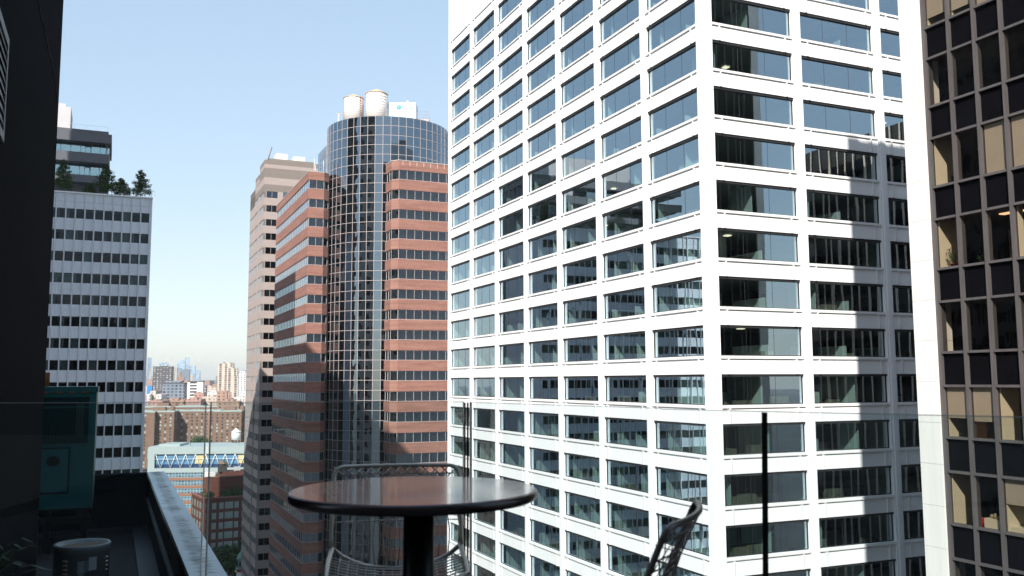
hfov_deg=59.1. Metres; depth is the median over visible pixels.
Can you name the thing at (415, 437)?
ribbon window
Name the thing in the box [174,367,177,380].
skyline building
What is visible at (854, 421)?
window
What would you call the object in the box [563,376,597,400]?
window
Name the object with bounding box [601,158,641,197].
window
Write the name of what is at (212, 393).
skyline building
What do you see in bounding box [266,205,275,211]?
front window
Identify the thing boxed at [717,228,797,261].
window
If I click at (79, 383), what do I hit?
window
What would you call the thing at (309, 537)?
ribbon window
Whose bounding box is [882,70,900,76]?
window
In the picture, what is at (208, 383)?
distant low rise
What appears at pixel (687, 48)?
window
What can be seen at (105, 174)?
tree
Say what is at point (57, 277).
window
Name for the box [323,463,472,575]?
wire chair
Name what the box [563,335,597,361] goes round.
window
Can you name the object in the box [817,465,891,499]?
window
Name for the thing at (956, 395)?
window blind
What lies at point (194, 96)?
sky
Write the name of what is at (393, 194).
ribbon window
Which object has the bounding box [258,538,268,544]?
front window
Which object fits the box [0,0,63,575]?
bulkhead wall
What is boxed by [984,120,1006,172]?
window blind
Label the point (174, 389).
skyline building
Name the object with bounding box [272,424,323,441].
ribbon window
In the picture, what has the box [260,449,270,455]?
front window
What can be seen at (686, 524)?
wire chair
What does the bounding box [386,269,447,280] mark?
ribbon window
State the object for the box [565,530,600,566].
window
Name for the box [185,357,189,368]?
skyline building
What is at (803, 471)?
window
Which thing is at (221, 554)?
tree
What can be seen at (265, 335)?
front window
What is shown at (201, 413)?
window
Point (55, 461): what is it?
door
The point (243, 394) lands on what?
skyline building
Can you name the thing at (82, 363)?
window
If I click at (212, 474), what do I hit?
air unit
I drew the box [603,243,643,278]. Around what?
window
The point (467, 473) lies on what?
rail post
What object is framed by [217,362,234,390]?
skyline building
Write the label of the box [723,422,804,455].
window
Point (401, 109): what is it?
cooling unit
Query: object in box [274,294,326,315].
ribbon window
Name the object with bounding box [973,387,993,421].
window blind
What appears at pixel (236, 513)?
window
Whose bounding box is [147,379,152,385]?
skyline building
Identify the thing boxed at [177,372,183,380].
skyline building
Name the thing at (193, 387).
skyline building
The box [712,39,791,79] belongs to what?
window
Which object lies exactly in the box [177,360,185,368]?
skyline building
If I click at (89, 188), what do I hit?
tree
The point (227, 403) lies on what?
skyline building
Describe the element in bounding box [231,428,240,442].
water tank
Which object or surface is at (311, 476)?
ribbon window
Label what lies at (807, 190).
window
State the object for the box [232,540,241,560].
tree
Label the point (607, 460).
window
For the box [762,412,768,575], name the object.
rail post
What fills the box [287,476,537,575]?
cafe table
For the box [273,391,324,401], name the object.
ribbon window
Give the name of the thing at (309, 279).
ribbon window
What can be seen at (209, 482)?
glass rail panel
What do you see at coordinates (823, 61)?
window
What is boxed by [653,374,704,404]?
window
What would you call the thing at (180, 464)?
school building
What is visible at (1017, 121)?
window blind
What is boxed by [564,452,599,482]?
window
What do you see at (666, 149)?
window
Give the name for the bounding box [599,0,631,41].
window
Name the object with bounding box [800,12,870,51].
window
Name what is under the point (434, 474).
ribbon window
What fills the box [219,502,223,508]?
window
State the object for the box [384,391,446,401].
ribbon window
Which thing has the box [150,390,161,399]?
skyline building
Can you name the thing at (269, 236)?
front window
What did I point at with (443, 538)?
ribbon window
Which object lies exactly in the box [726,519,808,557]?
window
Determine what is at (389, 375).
ribbon window
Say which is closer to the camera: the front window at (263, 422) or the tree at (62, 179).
the tree at (62, 179)
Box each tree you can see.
[55,159,74,190]
[80,183,96,192]
[92,164,117,193]
[111,178,134,194]
[131,170,152,195]
[191,436,208,442]
[201,491,214,497]
[211,543,239,568]
[220,489,231,496]
[220,552,238,575]
[230,486,240,495]
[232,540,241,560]
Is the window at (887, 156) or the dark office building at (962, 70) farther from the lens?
the window at (887, 156)
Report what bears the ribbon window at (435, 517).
in the brick office tower at (360, 359)
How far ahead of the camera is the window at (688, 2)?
76.49 m
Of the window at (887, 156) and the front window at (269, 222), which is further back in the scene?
the front window at (269, 222)
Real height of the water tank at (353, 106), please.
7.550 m
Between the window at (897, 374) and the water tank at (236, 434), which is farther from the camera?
the water tank at (236, 434)
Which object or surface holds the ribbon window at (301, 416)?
in the brick office tower at (360, 359)
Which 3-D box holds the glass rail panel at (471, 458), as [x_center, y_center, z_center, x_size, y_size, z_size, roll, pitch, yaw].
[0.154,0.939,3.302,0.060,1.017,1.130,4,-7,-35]
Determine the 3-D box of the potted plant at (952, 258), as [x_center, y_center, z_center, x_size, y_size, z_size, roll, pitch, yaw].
[20.073,-1.372,41.038,0.635,1.052,0.706,3,-7,-29]
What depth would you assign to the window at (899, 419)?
76.62 m
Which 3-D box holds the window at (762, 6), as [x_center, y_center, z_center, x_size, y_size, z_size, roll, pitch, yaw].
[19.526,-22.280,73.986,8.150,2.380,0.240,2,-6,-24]
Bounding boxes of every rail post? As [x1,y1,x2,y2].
[464,402,468,562]
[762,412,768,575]
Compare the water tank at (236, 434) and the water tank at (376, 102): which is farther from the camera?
the water tank at (236, 434)
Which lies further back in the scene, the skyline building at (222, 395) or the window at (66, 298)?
the skyline building at (222, 395)
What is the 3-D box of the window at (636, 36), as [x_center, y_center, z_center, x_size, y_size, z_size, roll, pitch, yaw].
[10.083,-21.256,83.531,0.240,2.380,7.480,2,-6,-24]
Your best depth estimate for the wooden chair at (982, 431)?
39.79 m
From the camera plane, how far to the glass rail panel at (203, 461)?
3.95 m
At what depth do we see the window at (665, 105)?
75.84 m
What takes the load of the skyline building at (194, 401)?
on the ground
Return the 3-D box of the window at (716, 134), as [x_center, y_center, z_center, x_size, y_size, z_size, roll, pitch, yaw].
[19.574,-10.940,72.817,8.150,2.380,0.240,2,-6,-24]
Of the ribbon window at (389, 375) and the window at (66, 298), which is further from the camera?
the ribbon window at (389, 375)
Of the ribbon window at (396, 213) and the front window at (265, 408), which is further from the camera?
the front window at (265, 408)
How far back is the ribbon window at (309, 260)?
183.10 m
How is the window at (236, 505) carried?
in the brick corner building at (225, 521)
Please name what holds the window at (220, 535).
in the brick corner building at (225, 521)
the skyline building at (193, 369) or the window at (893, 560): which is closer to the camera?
the window at (893, 560)
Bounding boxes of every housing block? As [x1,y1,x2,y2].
[143,405,223,467]
[145,401,216,409]
[213,405,244,441]
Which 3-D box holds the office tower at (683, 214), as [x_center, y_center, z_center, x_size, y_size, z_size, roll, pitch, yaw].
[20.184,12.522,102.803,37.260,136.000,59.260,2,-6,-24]
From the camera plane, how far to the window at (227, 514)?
349.81 m
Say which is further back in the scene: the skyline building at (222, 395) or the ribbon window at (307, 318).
the skyline building at (222, 395)
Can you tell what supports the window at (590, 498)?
in the office tower at (683, 214)
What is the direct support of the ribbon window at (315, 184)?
in the brick office tower at (360, 359)
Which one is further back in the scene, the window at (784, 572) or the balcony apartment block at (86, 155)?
the balcony apartment block at (86, 155)
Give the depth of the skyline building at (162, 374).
1495.62 m
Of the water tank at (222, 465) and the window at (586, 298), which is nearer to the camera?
the window at (586, 298)
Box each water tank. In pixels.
[217,459,227,471]
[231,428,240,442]
[343,94,363,119]
[365,89,387,115]
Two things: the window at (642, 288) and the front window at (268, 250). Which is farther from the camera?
the front window at (268, 250)
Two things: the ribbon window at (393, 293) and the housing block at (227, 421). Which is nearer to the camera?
the ribbon window at (393, 293)
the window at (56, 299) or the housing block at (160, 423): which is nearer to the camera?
the window at (56, 299)
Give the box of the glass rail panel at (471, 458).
[470,402,661,574]
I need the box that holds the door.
[40,447,70,494]
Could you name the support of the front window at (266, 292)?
in the brown stepped tower at (280, 176)
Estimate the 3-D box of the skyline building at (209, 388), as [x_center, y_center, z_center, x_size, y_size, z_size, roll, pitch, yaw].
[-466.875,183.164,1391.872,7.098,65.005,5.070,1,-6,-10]
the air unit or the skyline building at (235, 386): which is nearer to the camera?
the air unit
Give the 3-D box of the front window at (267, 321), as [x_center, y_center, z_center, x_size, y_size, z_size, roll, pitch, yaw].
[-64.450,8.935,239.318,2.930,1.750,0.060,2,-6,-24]
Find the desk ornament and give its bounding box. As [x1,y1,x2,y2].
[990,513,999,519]
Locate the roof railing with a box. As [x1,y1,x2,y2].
[391,112,429,121]
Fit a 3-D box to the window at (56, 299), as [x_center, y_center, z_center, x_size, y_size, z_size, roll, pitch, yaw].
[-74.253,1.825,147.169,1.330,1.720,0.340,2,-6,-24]
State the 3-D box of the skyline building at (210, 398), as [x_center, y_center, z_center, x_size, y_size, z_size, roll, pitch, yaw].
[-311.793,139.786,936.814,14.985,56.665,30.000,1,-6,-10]
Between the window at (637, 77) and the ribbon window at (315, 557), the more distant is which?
the ribbon window at (315, 557)
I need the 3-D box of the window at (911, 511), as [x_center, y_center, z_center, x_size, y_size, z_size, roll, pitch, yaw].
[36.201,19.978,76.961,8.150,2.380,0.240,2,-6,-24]
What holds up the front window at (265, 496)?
in the brown stepped tower at (280, 176)
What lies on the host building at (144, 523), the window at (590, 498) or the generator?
the generator
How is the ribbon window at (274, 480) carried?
in the brick office tower at (360, 359)
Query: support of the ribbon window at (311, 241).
in the brick office tower at (360, 359)
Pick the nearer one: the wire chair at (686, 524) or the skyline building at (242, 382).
the wire chair at (686, 524)
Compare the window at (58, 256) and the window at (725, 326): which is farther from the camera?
the window at (58, 256)
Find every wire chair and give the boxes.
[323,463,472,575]
[644,500,702,575]
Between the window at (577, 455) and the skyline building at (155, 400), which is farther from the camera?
the skyline building at (155, 400)
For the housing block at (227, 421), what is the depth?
767.11 m
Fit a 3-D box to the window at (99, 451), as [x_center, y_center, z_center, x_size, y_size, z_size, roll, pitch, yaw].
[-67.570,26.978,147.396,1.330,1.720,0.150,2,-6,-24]
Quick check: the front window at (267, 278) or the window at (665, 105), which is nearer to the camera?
the window at (665, 105)
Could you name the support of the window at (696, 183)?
in the office tower at (683, 214)
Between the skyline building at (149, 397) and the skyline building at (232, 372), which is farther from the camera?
the skyline building at (232, 372)
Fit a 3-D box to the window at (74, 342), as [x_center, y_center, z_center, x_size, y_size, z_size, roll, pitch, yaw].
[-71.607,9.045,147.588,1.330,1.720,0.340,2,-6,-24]
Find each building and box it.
[36,471,226,575]
[46,190,152,473]
[146,376,217,384]
[146,386,152,405]
[147,358,151,379]
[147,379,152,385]
[147,394,151,400]
[147,399,168,405]
[147,442,243,513]
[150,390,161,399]
[153,366,173,390]
[156,394,166,399]
[159,362,168,365]
[162,381,186,398]
[167,398,183,405]
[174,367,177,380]
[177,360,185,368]
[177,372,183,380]
[182,369,190,380]
[183,397,204,404]
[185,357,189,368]
[187,381,204,398]
[189,365,195,380]
[191,469,243,554]
[194,392,204,398]
[195,370,200,380]
[203,395,216,405]
[207,386,212,391]
[207,391,216,395]
[216,390,227,405]
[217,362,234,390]
[217,399,240,408]
[226,367,237,397]
[232,376,238,397]
[238,371,245,396]
[241,391,245,405]
[898,0,1023,575]
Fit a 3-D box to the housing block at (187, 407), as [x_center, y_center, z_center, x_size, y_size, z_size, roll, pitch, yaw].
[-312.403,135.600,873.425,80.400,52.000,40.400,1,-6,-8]
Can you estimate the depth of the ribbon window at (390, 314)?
172.11 m
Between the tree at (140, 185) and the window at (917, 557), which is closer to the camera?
the window at (917, 557)
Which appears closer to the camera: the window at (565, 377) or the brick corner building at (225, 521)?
the window at (565, 377)
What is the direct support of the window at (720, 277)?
in the office tower at (683, 214)
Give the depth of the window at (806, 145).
76.70 m
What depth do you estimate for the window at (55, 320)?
146.75 m
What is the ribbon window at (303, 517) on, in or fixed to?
in the brick office tower at (360, 359)
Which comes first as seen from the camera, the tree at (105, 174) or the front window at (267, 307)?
the tree at (105, 174)
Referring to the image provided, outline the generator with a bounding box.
[37,372,99,554]
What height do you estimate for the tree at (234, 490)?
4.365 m
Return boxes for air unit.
[205,472,214,477]
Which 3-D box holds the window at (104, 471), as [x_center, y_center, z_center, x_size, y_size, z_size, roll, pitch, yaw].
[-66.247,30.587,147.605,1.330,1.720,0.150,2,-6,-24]
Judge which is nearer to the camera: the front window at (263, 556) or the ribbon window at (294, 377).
the ribbon window at (294, 377)
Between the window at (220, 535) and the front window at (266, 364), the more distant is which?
the window at (220, 535)
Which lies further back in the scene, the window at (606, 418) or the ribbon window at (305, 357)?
the ribbon window at (305, 357)
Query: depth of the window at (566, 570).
88.51 m
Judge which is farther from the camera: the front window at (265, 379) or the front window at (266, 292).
the front window at (266, 292)
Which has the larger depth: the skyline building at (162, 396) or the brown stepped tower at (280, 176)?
the skyline building at (162, 396)
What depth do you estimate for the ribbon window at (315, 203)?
184.38 m
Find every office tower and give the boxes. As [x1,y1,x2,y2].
[268,116,447,575]
[447,0,925,575]
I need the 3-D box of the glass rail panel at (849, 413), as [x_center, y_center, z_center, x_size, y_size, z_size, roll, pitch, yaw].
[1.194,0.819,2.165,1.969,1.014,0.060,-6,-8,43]
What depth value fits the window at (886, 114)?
79.38 m
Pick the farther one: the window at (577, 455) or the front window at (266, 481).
the front window at (266, 481)
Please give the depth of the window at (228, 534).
348.91 m
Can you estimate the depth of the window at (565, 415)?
87.84 m
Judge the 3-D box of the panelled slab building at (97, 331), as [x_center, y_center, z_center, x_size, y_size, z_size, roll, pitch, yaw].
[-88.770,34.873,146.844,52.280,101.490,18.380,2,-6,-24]
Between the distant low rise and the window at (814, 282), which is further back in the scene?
the distant low rise
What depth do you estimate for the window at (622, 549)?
80.03 m
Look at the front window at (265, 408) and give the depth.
236.98 m
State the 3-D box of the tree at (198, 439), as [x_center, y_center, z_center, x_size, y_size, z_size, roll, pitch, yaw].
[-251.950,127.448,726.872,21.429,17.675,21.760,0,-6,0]
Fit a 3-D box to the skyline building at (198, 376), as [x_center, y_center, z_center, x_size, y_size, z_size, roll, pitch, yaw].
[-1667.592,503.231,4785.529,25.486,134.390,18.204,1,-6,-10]
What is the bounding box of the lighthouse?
[236,545,241,575]
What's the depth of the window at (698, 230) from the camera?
74.59 m
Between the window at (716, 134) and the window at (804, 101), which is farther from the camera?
the window at (804, 101)
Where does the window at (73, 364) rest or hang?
in the panelled slab building at (97, 331)
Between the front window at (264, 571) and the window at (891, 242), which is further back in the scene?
the front window at (264, 571)
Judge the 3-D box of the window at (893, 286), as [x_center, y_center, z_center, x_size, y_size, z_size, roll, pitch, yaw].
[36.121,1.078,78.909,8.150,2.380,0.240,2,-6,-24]
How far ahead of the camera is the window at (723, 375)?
70.91 m
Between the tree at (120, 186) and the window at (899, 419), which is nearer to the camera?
the window at (899, 419)
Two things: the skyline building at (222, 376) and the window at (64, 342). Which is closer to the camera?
the window at (64, 342)
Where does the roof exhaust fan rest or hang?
on the host building at (144, 523)
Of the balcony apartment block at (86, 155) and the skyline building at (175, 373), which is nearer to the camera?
the balcony apartment block at (86, 155)
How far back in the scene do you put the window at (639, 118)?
83.33 m
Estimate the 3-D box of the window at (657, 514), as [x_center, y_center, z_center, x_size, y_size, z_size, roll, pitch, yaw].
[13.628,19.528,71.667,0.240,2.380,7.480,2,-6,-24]
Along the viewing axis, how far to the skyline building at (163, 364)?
2993.12 m
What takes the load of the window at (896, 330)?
in the office tower at (683, 214)
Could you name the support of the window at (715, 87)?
in the office tower at (683, 214)
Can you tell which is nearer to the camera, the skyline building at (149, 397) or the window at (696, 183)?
the window at (696, 183)
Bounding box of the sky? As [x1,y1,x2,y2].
[59,0,448,379]
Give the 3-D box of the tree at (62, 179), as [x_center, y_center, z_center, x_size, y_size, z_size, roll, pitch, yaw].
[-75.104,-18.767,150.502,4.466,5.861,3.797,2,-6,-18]
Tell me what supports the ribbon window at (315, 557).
in the brick office tower at (360, 359)
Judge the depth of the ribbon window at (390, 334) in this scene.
171.69 m
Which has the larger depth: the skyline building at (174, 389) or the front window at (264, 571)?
the skyline building at (174, 389)
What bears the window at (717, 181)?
in the office tower at (683, 214)
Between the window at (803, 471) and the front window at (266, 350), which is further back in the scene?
the front window at (266, 350)
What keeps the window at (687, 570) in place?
in the office tower at (683, 214)
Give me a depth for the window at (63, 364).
146.61 m
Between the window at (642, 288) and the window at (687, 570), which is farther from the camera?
the window at (642, 288)
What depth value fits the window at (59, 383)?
146.28 m
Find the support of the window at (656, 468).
in the office tower at (683, 214)
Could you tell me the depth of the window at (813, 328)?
75.19 m
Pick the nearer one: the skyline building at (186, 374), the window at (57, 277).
the window at (57, 277)
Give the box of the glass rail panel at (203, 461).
[45,402,206,575]
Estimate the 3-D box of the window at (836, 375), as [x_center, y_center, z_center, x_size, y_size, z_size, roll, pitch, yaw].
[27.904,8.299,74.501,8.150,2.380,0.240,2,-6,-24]
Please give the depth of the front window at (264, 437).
236.20 m
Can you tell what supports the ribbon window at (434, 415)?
in the brick office tower at (360, 359)
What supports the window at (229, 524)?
in the brick corner building at (225, 521)
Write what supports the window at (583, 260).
in the office tower at (683, 214)
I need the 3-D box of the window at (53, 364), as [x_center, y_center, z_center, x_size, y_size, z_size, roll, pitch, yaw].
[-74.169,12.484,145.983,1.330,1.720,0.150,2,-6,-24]
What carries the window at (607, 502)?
in the office tower at (683, 214)
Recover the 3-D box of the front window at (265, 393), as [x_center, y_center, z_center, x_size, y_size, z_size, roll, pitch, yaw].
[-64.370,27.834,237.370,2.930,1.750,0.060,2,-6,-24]
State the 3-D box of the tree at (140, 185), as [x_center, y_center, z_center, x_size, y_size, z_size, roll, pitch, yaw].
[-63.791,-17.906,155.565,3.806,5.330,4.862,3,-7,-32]
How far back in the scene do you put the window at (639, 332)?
81.66 m
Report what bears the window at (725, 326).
in the office tower at (683, 214)
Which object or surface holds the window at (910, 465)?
in the office tower at (683, 214)
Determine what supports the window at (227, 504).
in the brick corner building at (225, 521)
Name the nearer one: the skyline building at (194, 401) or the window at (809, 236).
the window at (809, 236)
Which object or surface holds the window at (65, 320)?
in the panelled slab building at (97, 331)
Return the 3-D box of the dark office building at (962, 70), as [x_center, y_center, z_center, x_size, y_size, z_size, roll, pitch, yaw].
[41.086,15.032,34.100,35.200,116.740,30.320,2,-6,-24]
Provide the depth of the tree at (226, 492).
351.97 m
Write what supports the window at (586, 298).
in the office tower at (683, 214)
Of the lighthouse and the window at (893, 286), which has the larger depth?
the lighthouse
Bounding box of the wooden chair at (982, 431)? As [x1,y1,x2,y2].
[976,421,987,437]
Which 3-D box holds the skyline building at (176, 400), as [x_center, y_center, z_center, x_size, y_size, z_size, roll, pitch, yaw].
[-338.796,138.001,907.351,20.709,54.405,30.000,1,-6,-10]
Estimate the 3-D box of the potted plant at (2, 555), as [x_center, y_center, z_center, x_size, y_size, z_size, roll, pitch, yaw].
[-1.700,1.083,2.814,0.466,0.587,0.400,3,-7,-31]
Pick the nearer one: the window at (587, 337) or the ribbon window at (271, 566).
the window at (587, 337)
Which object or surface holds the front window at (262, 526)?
in the brown stepped tower at (280, 176)
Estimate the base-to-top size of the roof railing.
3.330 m
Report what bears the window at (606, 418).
in the office tower at (683, 214)
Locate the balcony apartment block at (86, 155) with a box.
[54,103,111,193]
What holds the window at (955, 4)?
in the dark office building at (962, 70)
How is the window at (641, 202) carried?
in the office tower at (683, 214)
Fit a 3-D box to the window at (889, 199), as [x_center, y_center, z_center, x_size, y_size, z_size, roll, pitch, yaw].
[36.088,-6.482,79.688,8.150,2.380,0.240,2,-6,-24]
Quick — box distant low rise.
[145,380,233,405]
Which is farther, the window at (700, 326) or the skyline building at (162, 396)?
the skyline building at (162, 396)
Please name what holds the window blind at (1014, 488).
in the dark office building at (962, 70)
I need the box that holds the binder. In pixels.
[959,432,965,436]
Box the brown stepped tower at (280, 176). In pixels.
[241,147,317,575]
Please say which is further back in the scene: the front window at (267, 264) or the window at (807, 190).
the front window at (267, 264)
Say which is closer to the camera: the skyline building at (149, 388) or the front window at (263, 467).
the front window at (263, 467)
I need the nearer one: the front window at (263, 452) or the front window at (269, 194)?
the front window at (263, 452)
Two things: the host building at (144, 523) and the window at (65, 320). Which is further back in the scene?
the window at (65, 320)
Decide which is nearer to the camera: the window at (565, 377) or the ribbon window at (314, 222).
the window at (565, 377)
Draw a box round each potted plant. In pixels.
[0,538,49,575]
[946,248,958,265]
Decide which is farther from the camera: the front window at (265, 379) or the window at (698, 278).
the front window at (265, 379)
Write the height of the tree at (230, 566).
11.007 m
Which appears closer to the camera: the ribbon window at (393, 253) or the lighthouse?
the ribbon window at (393, 253)
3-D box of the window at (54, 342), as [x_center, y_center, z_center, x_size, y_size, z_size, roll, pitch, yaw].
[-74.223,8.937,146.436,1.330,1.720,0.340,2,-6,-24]
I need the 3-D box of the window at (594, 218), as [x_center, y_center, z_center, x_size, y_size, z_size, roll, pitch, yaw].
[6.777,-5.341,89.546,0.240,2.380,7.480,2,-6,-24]
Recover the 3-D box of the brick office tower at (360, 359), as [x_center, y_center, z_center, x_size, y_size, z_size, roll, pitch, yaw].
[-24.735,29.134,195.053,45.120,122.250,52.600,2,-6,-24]
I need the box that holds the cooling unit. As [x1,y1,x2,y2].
[387,101,417,118]
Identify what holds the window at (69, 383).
in the panelled slab building at (97, 331)
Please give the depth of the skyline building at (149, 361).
4485.73 m
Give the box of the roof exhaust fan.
[52,538,110,575]
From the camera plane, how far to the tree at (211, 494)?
347.72 m
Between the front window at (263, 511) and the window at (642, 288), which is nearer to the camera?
the window at (642, 288)
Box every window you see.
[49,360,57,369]
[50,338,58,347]
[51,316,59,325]
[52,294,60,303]
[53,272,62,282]
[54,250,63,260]
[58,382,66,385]
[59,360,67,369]
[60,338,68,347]
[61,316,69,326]
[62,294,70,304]
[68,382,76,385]
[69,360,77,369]
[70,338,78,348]
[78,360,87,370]
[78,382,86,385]
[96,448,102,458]
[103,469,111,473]
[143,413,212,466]
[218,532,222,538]
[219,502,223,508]
[224,521,232,527]
[224,531,231,537]
[224,541,231,546]
[225,501,232,508]
[225,511,232,517]
[234,501,238,507]
[234,511,238,517]
[257,568,267,575]
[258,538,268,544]
[258,553,268,560]
[259,493,269,499]
[259,508,269,514]
[259,523,269,529]
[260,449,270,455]
[260,464,270,470]
[260,478,270,485]
[261,405,271,411]
[261,420,271,425]
[261,434,270,440]
[262,361,272,367]
[262,376,272,382]
[262,390,272,396]
[263,333,273,338]
[263,347,273,353]
[264,290,274,296]
[264,304,274,310]
[264,318,273,324]
[265,247,275,253]
[265,261,275,267]
[265,276,274,281]
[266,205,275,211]
[266,219,275,225]
[266,233,275,239]
[267,191,277,197]
[269,543,321,575]
[269,561,282,575]
[270,492,322,522]
[270,509,322,542]
[270,526,321,563]
[271,441,323,461]
[271,458,323,481]
[271,475,294,492]
[272,408,324,421]
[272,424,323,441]
[273,353,325,365]
[273,373,324,381]
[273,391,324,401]
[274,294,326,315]
[274,314,325,332]
[274,333,325,348]
[275,256,326,283]
[275,275,326,299]
[276,199,327,234]
[276,218,327,250]
[276,237,327,266]
[277,180,328,218]
[383,516,446,527]
[383,557,446,565]
[384,371,447,380]
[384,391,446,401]
[384,411,446,421]
[384,432,446,442]
[384,452,446,463]
[384,473,446,476]
[384,535,446,548]
[385,289,447,300]
[385,309,447,320]
[385,330,447,340]
[385,350,447,360]
[386,170,447,182]
[386,189,447,202]
[386,209,447,221]
[386,229,447,241]
[386,249,447,260]
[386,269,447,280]
[562,217,595,249]
[562,256,595,286]
[563,296,596,323]
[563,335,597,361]
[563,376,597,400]
[564,414,598,441]
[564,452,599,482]
[565,491,599,524]
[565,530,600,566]
[565,569,580,575]
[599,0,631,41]
[600,33,639,80]
[600,74,639,119]
[601,116,640,158]
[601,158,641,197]
[602,201,642,238]
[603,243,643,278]
[603,287,643,318]
[604,331,644,359]
[604,375,646,402]
[605,417,646,447]
[606,459,647,492]
[606,501,648,538]
[607,544,649,575]
[646,0,694,51]
[647,42,695,94]
[648,88,696,136]
[649,134,697,180]
[650,181,699,223]
[651,229,700,268]
[652,277,702,312]
[652,325,703,357]
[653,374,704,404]
[654,420,706,454]
[655,466,707,504]
[656,513,708,555]
[658,561,705,575]
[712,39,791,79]
[714,86,792,124]
[715,133,794,170]
[716,180,796,215]
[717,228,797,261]
[719,276,799,308]
[720,325,801,355]
[722,374,802,404]
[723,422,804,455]
[724,470,806,505]
[726,0,789,35]
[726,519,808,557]
[748,568,810,575]
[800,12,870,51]
[801,56,872,93]
[803,100,874,136]
[805,144,876,179]
[806,189,878,223]
[808,235,880,267]
[810,281,882,311]
[812,327,884,356]
[813,374,886,403]
[815,420,889,450]
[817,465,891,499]
[819,512,893,547]
[821,559,895,575]
[880,28,898,34]
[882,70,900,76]
[884,112,902,117]
[886,155,904,159]
[888,198,907,225]
[890,241,909,268]
[892,285,911,312]
[894,329,913,356]
[897,374,917,401]
[899,419,919,447]
[901,464,921,492]
[903,510,923,539]
[905,556,924,559]
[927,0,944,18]
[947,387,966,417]
[951,0,969,10]
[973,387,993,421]
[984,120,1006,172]
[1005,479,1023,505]
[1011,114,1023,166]
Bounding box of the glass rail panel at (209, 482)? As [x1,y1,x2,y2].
[205,401,463,575]
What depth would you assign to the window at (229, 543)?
348.70 m
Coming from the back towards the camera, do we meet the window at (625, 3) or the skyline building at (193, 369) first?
the skyline building at (193, 369)
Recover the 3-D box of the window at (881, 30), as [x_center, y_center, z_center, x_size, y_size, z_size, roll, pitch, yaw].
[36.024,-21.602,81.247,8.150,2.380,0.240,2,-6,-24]
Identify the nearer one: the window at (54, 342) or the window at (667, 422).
the window at (667, 422)
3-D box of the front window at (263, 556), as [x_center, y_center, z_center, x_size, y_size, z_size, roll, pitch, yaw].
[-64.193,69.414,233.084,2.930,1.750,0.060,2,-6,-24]
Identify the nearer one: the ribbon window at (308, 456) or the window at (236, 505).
the ribbon window at (308, 456)
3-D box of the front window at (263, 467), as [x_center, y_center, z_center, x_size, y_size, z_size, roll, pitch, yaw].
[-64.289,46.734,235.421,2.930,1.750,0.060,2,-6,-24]
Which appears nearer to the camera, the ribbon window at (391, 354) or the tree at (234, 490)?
the ribbon window at (391, 354)
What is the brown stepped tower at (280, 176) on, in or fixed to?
on the ground
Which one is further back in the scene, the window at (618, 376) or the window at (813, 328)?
the window at (618, 376)

